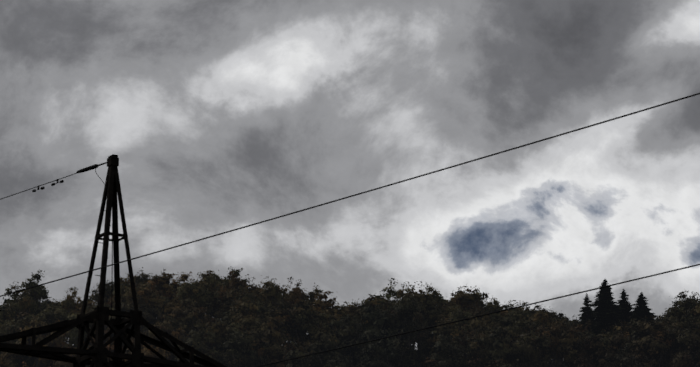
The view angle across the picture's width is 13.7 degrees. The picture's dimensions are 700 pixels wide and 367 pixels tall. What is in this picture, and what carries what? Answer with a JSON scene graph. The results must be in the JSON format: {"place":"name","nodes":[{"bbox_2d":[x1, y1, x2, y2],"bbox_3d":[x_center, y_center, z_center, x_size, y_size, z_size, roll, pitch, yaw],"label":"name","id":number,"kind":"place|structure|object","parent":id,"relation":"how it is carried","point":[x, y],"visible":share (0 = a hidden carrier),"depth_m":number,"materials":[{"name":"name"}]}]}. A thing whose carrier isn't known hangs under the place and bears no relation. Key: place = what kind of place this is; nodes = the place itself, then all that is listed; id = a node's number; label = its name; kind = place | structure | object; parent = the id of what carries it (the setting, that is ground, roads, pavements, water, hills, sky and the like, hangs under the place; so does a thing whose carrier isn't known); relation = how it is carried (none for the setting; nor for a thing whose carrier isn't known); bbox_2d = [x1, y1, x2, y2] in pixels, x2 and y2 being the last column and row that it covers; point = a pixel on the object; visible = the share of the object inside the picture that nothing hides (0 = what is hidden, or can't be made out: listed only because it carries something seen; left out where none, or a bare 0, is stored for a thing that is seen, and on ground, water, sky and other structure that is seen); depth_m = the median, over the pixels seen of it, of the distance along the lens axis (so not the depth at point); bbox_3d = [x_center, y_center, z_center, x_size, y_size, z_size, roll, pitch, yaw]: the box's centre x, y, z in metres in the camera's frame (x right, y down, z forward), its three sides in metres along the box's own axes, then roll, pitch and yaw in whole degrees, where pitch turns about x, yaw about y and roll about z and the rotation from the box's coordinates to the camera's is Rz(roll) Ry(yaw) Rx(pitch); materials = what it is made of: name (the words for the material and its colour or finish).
{"place":"outdoors","nodes":[
{"label":"outdoors","id":0,"kind":"place"},
{"bbox_2d":[0,93,699,296],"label":"conductor","id":1,"kind":"object","parent":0,"point":[363,192],"visible":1,"depth_m":58.74,"materials":[{"name":"black metal"}]},
{"bbox_2d":[0,0,699,360],"label":"sky","id":2,"kind":"structure","parent":0,"point":[218,116],"materials":[{"name":"grey"}]},
{"bbox_2d":[7,334,698,366],"bbox_3d":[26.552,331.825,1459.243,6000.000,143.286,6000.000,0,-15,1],"label":"ground","id":3,"kind":"structure","parent":0,"point":[432,353],"depth_m":521.89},
{"bbox_2d":[0,321,15,355],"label":"tree","id":4,"kind":"object","parent":3,"relation":"on","point":[3,331],"visible":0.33,"depth_m":499.50,"materials":[{"name":"green plant"}]},
{"bbox_2d":[2,281,21,321],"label":"crest tree","id":5,"kind":"object","parent":3,"relation":"on","point":[14,297],"visible":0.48,"depth_m":532.13,"materials":[{"name":"green plant"}]},
{"bbox_2d":[0,342,28,366],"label":"tree","id":6,"kind":"object","parent":3,"relation":"on","point":[15,361],"visible":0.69,"depth_m":486.79,"materials":[{"name":"green plant"}]},
{"bbox_2d":[4,312,44,341],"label":"tree","id":7,"kind":"object","parent":3,"relation":"on","point":[18,323],"visible":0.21,"depth_m":503.66,"materials":[{"name":"green plant"}]},
{"bbox_2d":[13,284,37,318],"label":"crest tree","id":8,"kind":"object","parent":3,"relation":"on","point":[26,304],"visible":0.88,"depth_m":520.10,"materials":[{"name":"green plant"}]},
{"bbox_2d":[6,283,51,310],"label":"crest tree","id":9,"kind":"object","parent":3,"relation":"on","point":[25,291],"visible":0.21,"depth_m":528.01,"materials":[{"name":"green plant"}]},
{"bbox_2d":[20,277,48,307],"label":"crest tree","id":10,"kind":"object","parent":3,"relation":"on","point":[41,292],"visible":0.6,"depth_m":527.75,"materials":[{"name":"green plant"}]},
{"bbox_2d":[20,269,48,301],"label":"crest tree","id":11,"kind":"object","parent":3,"relation":"on","point":[35,276],"visible":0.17,"depth_m":535.77,"materials":[{"name":"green plant"}]},
{"bbox_2d":[16,316,65,366],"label":"tree","id":12,"kind":"object","parent":3,"relation":"on","point":[55,342],"visible":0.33,"depth_m":485.35,"materials":[{"name":"green plant"}]},
{"bbox_2d":[35,300,77,326],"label":"tree","id":13,"kind":"object","parent":3,"relation":"on","point":[52,315],"visible":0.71,"depth_m":512.28,"materials":[{"name":"green plant"}]},
{"bbox_2d":[48,342,90,366],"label":"tree","id":14,"kind":"object","parent":3,"relation":"on","point":[61,364],"visible":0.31,"depth_m":479.07,"materials":[{"name":"green plant"}]},
{"bbox_2d":[59,287,87,313],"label":"crest tree","id":15,"kind":"object","parent":3,"relation":"on","point":[70,301],"visible":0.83,"depth_m":522.38,"materials":[{"name":"green plant"}]},
{"bbox_2d":[67,315,90,348],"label":"tree","id":16,"kind":"object","parent":3,"relation":"on","point":[73,338],"visible":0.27,"depth_m":499.44,"materials":[{"name":"green plant"}]},
{"bbox_2d":[92,280,113,303],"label":"crest tree","id":17,"kind":"object","parent":3,"relation":"on","point":[96,293],"visible":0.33,"depth_m":526.30,"materials":[{"name":"green plant"}]},
{"bbox_2d":[0,154,226,366],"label":"transmission tower","id":18,"kind":"structure","parent":3,"relation":"on","point":[98,352],"depth_m":70.08,"materials":[{"name":"metal"}]},
{"bbox_2d":[0,162,108,199],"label":"earth wire","id":19,"kind":"object","parent":18,"relation":"attached to","point":[94,166],"visible":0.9,"depth_m":71.90,"materials":[{"name":"black metal"}]},
{"bbox_2d":[96,281,130,301],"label":"crest tree","id":20,"kind":"object","parent":3,"relation":"on","point":[109,289],"visible":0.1,"depth_m":525.92,"materials":[{"name":"green plant"}]},
{"bbox_2d":[110,282,130,345],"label":"tree","id":21,"kind":"object","parent":3,"relation":"on","point":[123,296],"visible":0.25,"depth_m":518.61,"materials":[{"name":"green plant"}]},
{"bbox_2d":[127,267,151,287],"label":"crest tree","id":22,"kind":"object","parent":3,"relation":"on","point":[139,279],"visible":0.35,"depth_m":527.09,"materials":[{"name":"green plant"}]},
{"bbox_2d":[122,326,166,359],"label":"tree","id":23,"kind":"object","parent":3,"relation":"on","point":[128,351],"visible":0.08,"depth_m":480.51,"materials":[{"name":"green plant"}]},
{"bbox_2d":[125,281,165,315],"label":"tree","id":24,"kind":"object","parent":3,"relation":"on","point":[147,293],"visible":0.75,"depth_m":510.29,"materials":[{"name":"green plant"}]},
{"bbox_2d":[122,341,169,362],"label":"tree","id":25,"kind":"object","parent":3,"relation":"on","point":[147,352],"visible":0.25,"depth_m":470.71,"materials":[{"name":"green plant"}]},
{"bbox_2d":[121,293,179,338],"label":"tree","id":26,"kind":"object","parent":3,"relation":"on","point":[150,316],"visible":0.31,"depth_m":499.35,"materials":[{"name":"green plant"}]},
{"bbox_2d":[148,273,177,299],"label":"crest tree","id":27,"kind":"object","parent":3,"relation":"on","point":[170,291],"visible":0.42,"depth_m":522.27,"materials":[{"name":"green plant"}]},
{"bbox_2d":[147,268,179,299],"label":"crest tree","id":28,"kind":"object","parent":3,"relation":"on","point":[159,286],"visible":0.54,"depth_m":522.92,"materials":[{"name":"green plant"}]},
{"bbox_2d":[146,315,187,360],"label":"tree","id":29,"kind":"object","parent":3,"relation":"on","point":[167,328],"visible":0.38,"depth_m":482.43,"materials":[{"name":"green plant"}]},
{"bbox_2d":[169,272,191,295],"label":"crest tree","id":30,"kind":"object","parent":3,"relation":"on","point":[183,277],"visible":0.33,"depth_m":523.48,"materials":[{"name":"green plant"}]},
{"bbox_2d":[172,280,210,305],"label":"tree","id":31,"kind":"object","parent":3,"relation":"on","point":[206,292],"visible":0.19,"depth_m":516.73,"materials":[{"name":"green plant"}]},
{"bbox_2d":[176,280,212,314],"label":"tree","id":32,"kind":"object","parent":3,"relation":"on","point":[195,290],"visible":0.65,"depth_m":514.70,"materials":[{"name":"green plant"}]},
{"bbox_2d":[185,323,223,365],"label":"tree","id":33,"kind":"object","parent":3,"relation":"on","point":[194,341],"visible":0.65,"depth_m":476.64,"materials":[{"name":"green plant"}]},
{"bbox_2d":[201,270,222,294],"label":"crest tree","id":34,"kind":"object","parent":3,"relation":"on","point":[215,278],"visible":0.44,"depth_m":532.96,"materials":[{"name":"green plant"}]},
{"bbox_2d":[198,281,227,317],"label":"tree","id":35,"kind":"object","parent":3,"relation":"on","point":[215,300],"visible":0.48,"depth_m":518.52,"materials":[{"name":"green plant"}]},
{"bbox_2d":[211,284,248,318],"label":"tree","id":36,"kind":"object","parent":3,"relation":"on","point":[231,294],"visible":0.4,"depth_m":514.23,"materials":[{"name":"green plant"}]},
{"bbox_2d":[220,270,246,299],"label":"crest tree","id":37,"kind":"object","parent":3,"relation":"on","point":[235,283],"visible":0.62,"depth_m":524.07,"materials":[{"name":"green plant"}]},
{"bbox_2d":[228,287,260,321],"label":"tree","id":38,"kind":"object","parent":3,"relation":"on","point":[250,297],"visible":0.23,"depth_m":505.74,"materials":[{"name":"green plant"}]},
{"bbox_2d":[225,297,268,339],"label":"tree","id":39,"kind":"object","parent":3,"relation":"on","point":[253,308],"visible":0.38,"depth_m":497.54,"materials":[{"name":"green plant"}]},
{"bbox_2d":[259,282,285,311],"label":"crest tree","id":40,"kind":"object","parent":3,"relation":"on","point":[275,291],"visible":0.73,"depth_m":524.30,"materials":[{"name":"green plant"}]},
{"bbox_2d":[255,275,290,304],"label":"crest tree","id":41,"kind":"object","parent":3,"relation":"on","point":[267,284],"visible":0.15,"depth_m":529.98,"materials":[{"name":"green plant"}]},
{"bbox_2d":[260,324,289,366],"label":"tree","id":42,"kind":"object","parent":3,"relation":"on","point":[276,348],"visible":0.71,"depth_m":485.02,"materials":[{"name":"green plant"}]},
{"bbox_2d":[267,296,295,358],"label":"tree","id":43,"kind":"object","parent":3,"relation":"on","point":[282,308],"visible":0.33,"depth_m":507.50,"materials":[{"name":"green plant"}]},
{"bbox_2d":[282,277,308,302],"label":"crest tree","id":44,"kind":"object","parent":3,"relation":"on","point":[302,294],"visible":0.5,"depth_m":534.95,"materials":[{"name":"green plant"}]},
{"bbox_2d":[276,334,314,362],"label":"tree","id":45,"kind":"object","parent":3,"relation":"on","point":[289,346],"visible":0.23,"depth_m":493.18,"materials":[{"name":"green plant"}]},
{"bbox_2d":[284,290,309,341],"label":"crest tree","id":46,"kind":"object","parent":3,"relation":"on","point":[291,301],"visible":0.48,"depth_m":524.10,"materials":[{"name":"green plant"}]},
{"bbox_2d":[283,343,311,366],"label":"tree","id":47,"kind":"object","parent":3,"relation":"on","point":[295,362],"visible":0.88,"depth_m":473.12,"materials":[{"name":"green plant"}]},
{"bbox_2d":[281,301,326,343],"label":"tree","id":48,"kind":"object","parent":3,"relation":"on","point":[301,317],"visible":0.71,"depth_m":506.54,"materials":[{"name":"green plant"}]},
{"bbox_2d":[303,318,338,353],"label":"tree","id":49,"kind":"object","parent":3,"relation":"on","point":[317,332],"visible":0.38,"depth_m":503.60,"materials":[{"name":"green plant"}]},
{"bbox_2d":[298,329,350,366],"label":"tree","id":50,"kind":"object","parent":3,"relation":"on","point":[323,357],"visible":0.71,"depth_m":486.75,"materials":[{"name":"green plant"}]},
{"bbox_2d":[304,290,347,319],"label":"crest tree","id":51,"kind":"object","parent":3,"relation":"on","point":[328,306],"visible":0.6,"depth_m":522.64,"materials":[{"name":"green plant"}]},
{"bbox_2d":[324,354,352,366],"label":"tree","id":52,"kind":"object","parent":3,"relation":"on","point":[336,363],"visible":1,"depth_m":479.75,"materials":[{"name":"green plant"}]},
{"bbox_2d":[322,313,361,349],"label":"tree","id":53,"kind":"object","parent":3,"relation":"on","point":[339,324],"visible":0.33,"depth_m":507.52,"materials":[{"name":"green plant"}]},
{"bbox_2d":[333,321,368,366],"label":"tree","id":54,"kind":"object","parent":3,"relation":"on","point":[349,335],"visible":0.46,"depth_m":501.97,"materials":[{"name":"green plant"}]},
{"bbox_2d":[348,310,367,334],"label":"tree","id":55,"kind":"object","parent":3,"relation":"on","point":[358,316],"visible":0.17,"depth_m":518.04,"materials":[{"name":"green plant"}]},
{"bbox_2d":[358,291,386,323],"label":"tree","id":56,"kind":"object","parent":3,"relation":"on","point":[373,301],"visible":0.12,"depth_m":521.77,"materials":[{"name":"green plant"}]},
{"bbox_2d":[356,339,389,366],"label":"tree","id":57,"kind":"object","parent":3,"relation":"on","point":[370,359],"visible":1,"depth_m":485.15,"materials":[{"name":"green plant"}]},
{"bbox_2d":[357,295,393,314],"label":"crest tree","id":58,"kind":"object","parent":3,"relation":"on","point":[382,305],"visible":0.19,"depth_m":523.61,"materials":[{"name":"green plant"}]},
{"bbox_2d":[357,299,402,351],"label":"tree","id":59,"kind":"object","parent":3,"relation":"on","point":[373,327],"visible":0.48,"depth_m":503.13,"materials":[{"name":"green plant"}]},
{"bbox_2d":[359,323,423,366],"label":"tree","id":60,"kind":"object","parent":3,"relation":"on","point":[391,350],"visible":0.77,"depth_m":493.64,"materials":[{"name":"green plant"}]},
{"bbox_2d":[377,278,414,309],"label":"crest tree","id":61,"kind":"object","parent":3,"relation":"on","point":[392,293],"visible":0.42,"depth_m":526.49,"materials":[{"name":"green plant"}]},
{"bbox_2d":[371,294,434,350],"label":"tree","id":62,"kind":"object","parent":3,"relation":"on","point":[403,316],"visible":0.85,"depth_m":504.16,"materials":[{"name":"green plant"}]},
{"bbox_2d":[383,288,432,332],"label":"tree","id":63,"kind":"object","parent":3,"relation":"on","point":[421,318],"visible":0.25,"depth_m":516.77,"materials":[{"name":"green plant"}]},
{"bbox_2d":[397,334,431,362],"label":"tree","id":64,"kind":"object","parent":3,"relation":"on","point":[427,351],"visible":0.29,"depth_m":507.04,"materials":[{"name":"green plant"}]},
{"bbox_2d":[409,284,438,360],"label":"crest tree","id":65,"kind":"object","parent":3,"relation":"on","point":[426,297],"visible":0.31,"depth_m":522.75,"materials":[{"name":"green plant"}]},
{"bbox_2d":[416,317,434,360],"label":"tree","id":66,"kind":"object","parent":3,"relation":"on","point":[422,334],"visible":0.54,"depth_m":511.90,"materials":[{"name":"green plant"}]},
{"bbox_2d":[417,302,444,362],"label":"tree","id":67,"kind":"object","parent":3,"relation":"on","point":[433,313],"visible":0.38,"depth_m":518.64,"materials":[{"name":"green plant"}]},
{"bbox_2d":[427,315,465,349],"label":"tree","id":68,"kind":"object","parent":3,"relation":"on","point":[444,327],"visible":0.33,"depth_m":503.40,"materials":[{"name":"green plant"}]},
{"bbox_2d":[431,331,467,361],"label":"tree","id":69,"kind":"object","parent":3,"relation":"on","point":[457,349],"visible":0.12,"depth_m":494.20,"materials":[{"name":"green plant"}]},
{"bbox_2d":[429,328,472,366],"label":"tree","id":70,"kind":"object","parent":3,"relation":"on","point":[456,360],"visible":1,"depth_m":486.76,"materials":[{"name":"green plant"}]},
{"bbox_2d":[443,301,465,321],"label":"tree","id":71,"kind":"object","parent":3,"relation":"on","point":[452,308],"visible":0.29,"depth_m":514.81,"materials":[{"name":"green plant"}]},
{"bbox_2d":[446,291,473,315],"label":"crest tree","id":72,"kind":"object","parent":3,"relation":"on","point":[459,300],"visible":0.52,"depth_m":523.49,"materials":[{"name":"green plant"}]},
{"bbox_2d":[450,306,473,334],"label":"tree","id":73,"kind":"object","parent":3,"relation":"on","point":[460,316],"visible":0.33,"depth_m":510.96,"materials":[{"name":"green plant"}]},
{"bbox_2d":[444,286,488,313],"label":"crest tree","id":74,"kind":"object","parent":3,"relation":"on","point":[473,298],"visible":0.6,"depth_m":524.00,"materials":[{"name":"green plant"}]},
{"bbox_2d":[458,323,475,354],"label":"tree","id":75,"kind":"object","parent":3,"relation":"on","point":[463,342],"visible":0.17,"depth_m":501.17,"materials":[{"name":"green plant"}]},
{"bbox_2d":[466,301,492,326],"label":"tree","id":76,"kind":"object","parent":3,"relation":"on","point":[477,310],"visible":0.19,"depth_m":516.19,"materials":[{"name":"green plant"}]},
{"bbox_2d":[467,321,503,358],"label":"tree","id":77,"kind":"object","parent":3,"relation":"on","point":[486,329],"visible":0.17,"depth_m":497.48,"materials":[{"name":"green plant"}]},
{"bbox_2d":[463,325,518,366],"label":"tree","id":78,"kind":"object","parent":3,"relation":"on","point":[498,349],"visible":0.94,"depth_m":484.58,"materials":[{"name":"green plant"}]},
{"bbox_2d":[468,313,518,342],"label":"tree","id":79,"kind":"object","parent":3,"relation":"on","point":[473,322],"visible":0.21,"depth_m":506.40,"materials":[{"name":"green plant"}]},
{"bbox_2d":[484,304,502,323],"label":"tree","id":80,"kind":"object","parent":3,"relation":"on","point":[495,309],"visible":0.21,"depth_m":524.35,"materials":[{"name":"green plant"}]},
{"bbox_2d":[495,308,534,326],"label":"tree","id":81,"kind":"object","parent":3,"relation":"on","point":[514,319],"visible":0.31,"depth_m":520.21,"materials":[{"name":"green plant"}]},
{"bbox_2d":[501,305,530,327],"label":"crest tree","id":82,"kind":"object","parent":3,"relation":"on","point":[518,316],"visible":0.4,"depth_m":520.11,"materials":[{"name":"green plant"}]},
{"bbox_2d":[499,300,533,317],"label":"crest tree","id":83,"kind":"object","parent":3,"relation":"on","point":[504,312],"visible":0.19,"depth_m":530.93,"materials":[{"name":"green plant"}]},
{"bbox_2d":[486,324,552,366],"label":"tree","id":84,"kind":"object","parent":3,"relation":"on","point":[527,352],"visible":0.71,"depth_m":488.70,"materials":[{"name":"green plant"}]},
{"bbox_2d":[501,315,541,341],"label":"tree","id":85,"kind":"object","parent":3,"relation":"on","point":[522,328],"visible":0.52,"depth_m":509.76,"materials":[{"name":"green plant"}]},
{"bbox_2d":[527,305,559,332],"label":"tree","id":86,"kind":"object","parent":3,"relation":"on","point":[540,315],"visible":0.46,"depth_m":514.50,"materials":[{"name":"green plant"}]},
{"bbox_2d":[536,318,581,366],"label":"tree","id":87,"kind":"object","parent":3,"relation":"on","point":[564,337],"visible":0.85,"depth_m":495.98,"materials":[{"name":"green plant"}]},
{"bbox_2d":[554,319,594,364],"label":"tree","id":88,"kind":"object","parent":3,"relation":"on","point":[580,326],"visible":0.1,"depth_m":504.85,"materials":[{"name":"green plant"}]},
{"bbox_2d":[561,325,595,366],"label":"tree","id":89,"kind":"object","parent":3,"relation":"on","point":[579,346],"visible":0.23,"depth_m":499.78,"materials":[{"name":"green plant"}]},
{"bbox_2d":[562,293,604,366],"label":"spruce","id":90,"kind":"object","parent":3,"relation":"on","point":[587,314],"visible":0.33,"depth_m":512.62,"materials":[{"name":"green plant"}]},
{"bbox_2d":[572,350,595,366],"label":"tree","id":91,"kind":"object","parent":3,"relation":"on","point":[579,362],"visible":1,"depth_m":489.84,"materials":[{"name":"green plant"}]},
{"bbox_2d":[566,328,613,362],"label":"tree","id":92,"kind":"object","parent":3,"relation":"on","point":[604,340],"visible":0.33,"depth_m":502.70,"materials":[{"name":"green plant"}]},
{"bbox_2d":[567,331,613,366],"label":"tree","id":93,"kind":"object","parent":3,"relation":"on","point":[591,347],"visible":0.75,"depth_m":496.13,"materials":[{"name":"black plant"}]},
{"bbox_2d":[590,279,624,334],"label":"spruce","id":94,"kind":"object","parent":3,"relation":"on","point":[607,312],"visible":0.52,"depth_m":516.06,"materials":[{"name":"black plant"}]},
{"bbox_2d":[598,345,636,366],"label":"tree","id":95,"kind":"object","parent":3,"relation":"on","point":[610,357],"visible":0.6,"depth_m":487.67,"materials":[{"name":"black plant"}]},
{"bbox_2d":[605,321,634,353],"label":"tree","id":96,"kind":"object","parent":3,"relation":"on","point":[626,334],"visible":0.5,"depth_m":503.14,"materials":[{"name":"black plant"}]},
{"bbox_2d":[612,348,644,366],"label":"tree","id":97,"kind":"object","parent":3,"relation":"on","point":[625,361],"visible":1,"depth_m":467.94,"materials":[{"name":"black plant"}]},
{"bbox_2d":[607,317,652,354],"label":"tree","id":98,"kind":"object","parent":3,"relation":"on","point":[641,332],"visible":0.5,"depth_m":501.60,"materials":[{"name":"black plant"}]},
{"bbox_2d":[616,289,645,356],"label":"spruce","id":99,"kind":"object","parent":3,"relation":"on","point":[626,306],"visible":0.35,"depth_m":519.38,"materials":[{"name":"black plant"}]},
{"bbox_2d":[631,292,656,325],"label":"spruce","id":100,"kind":"object","parent":3,"relation":"on","point":[641,309],"visible":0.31,"depth_m":520.79,"materials":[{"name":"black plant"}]},
{"bbox_2d":[632,315,674,366],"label":"tree","id":101,"kind":"object","parent":3,"relation":"on","point":[651,346],"visible":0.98,"depth_m":488.84,"materials":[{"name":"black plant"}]},
{"bbox_2d":[649,312,681,365],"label":"tree","id":102,"kind":"object","parent":3,"relation":"on","point":[672,317],"visible":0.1,"depth_m":506.04,"materials":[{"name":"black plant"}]},
{"bbox_2d":[656,322,699,366],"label":"tree","id":103,"kind":"object","parent":3,"relation":"on","point":[680,338],"visible":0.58,"depth_m":490.00,"materials":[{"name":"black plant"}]},
{"bbox_2d":[667,347,699,366],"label":"tree","id":104,"kind":"object","parent":3,"relation":"on","point":[682,359],"visible":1,"depth_m":478.55,"materials":[{"name":"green plant"}]},
{"bbox_2d":[672,292,696,316],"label":"crest tree","id":105,"kind":"object","parent":3,"relation":"on","point":[687,304],"visible":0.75,"depth_m":520.83,"materials":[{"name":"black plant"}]},
{"bbox_2d":[672,315,699,365],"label":"tree","id":106,"kind":"object","parent":3,"relation":"on","point":[690,326],"visible":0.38,"depth_m":498.00,"materials":[{"name":"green plant"}]},
{"bbox_2d":[255,264,699,366],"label":"conductor","id":107,"kind":"object","parent":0,"point":[482,315],"visible":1,"depth_m":64.67,"materials":[{"name":"black metal"}]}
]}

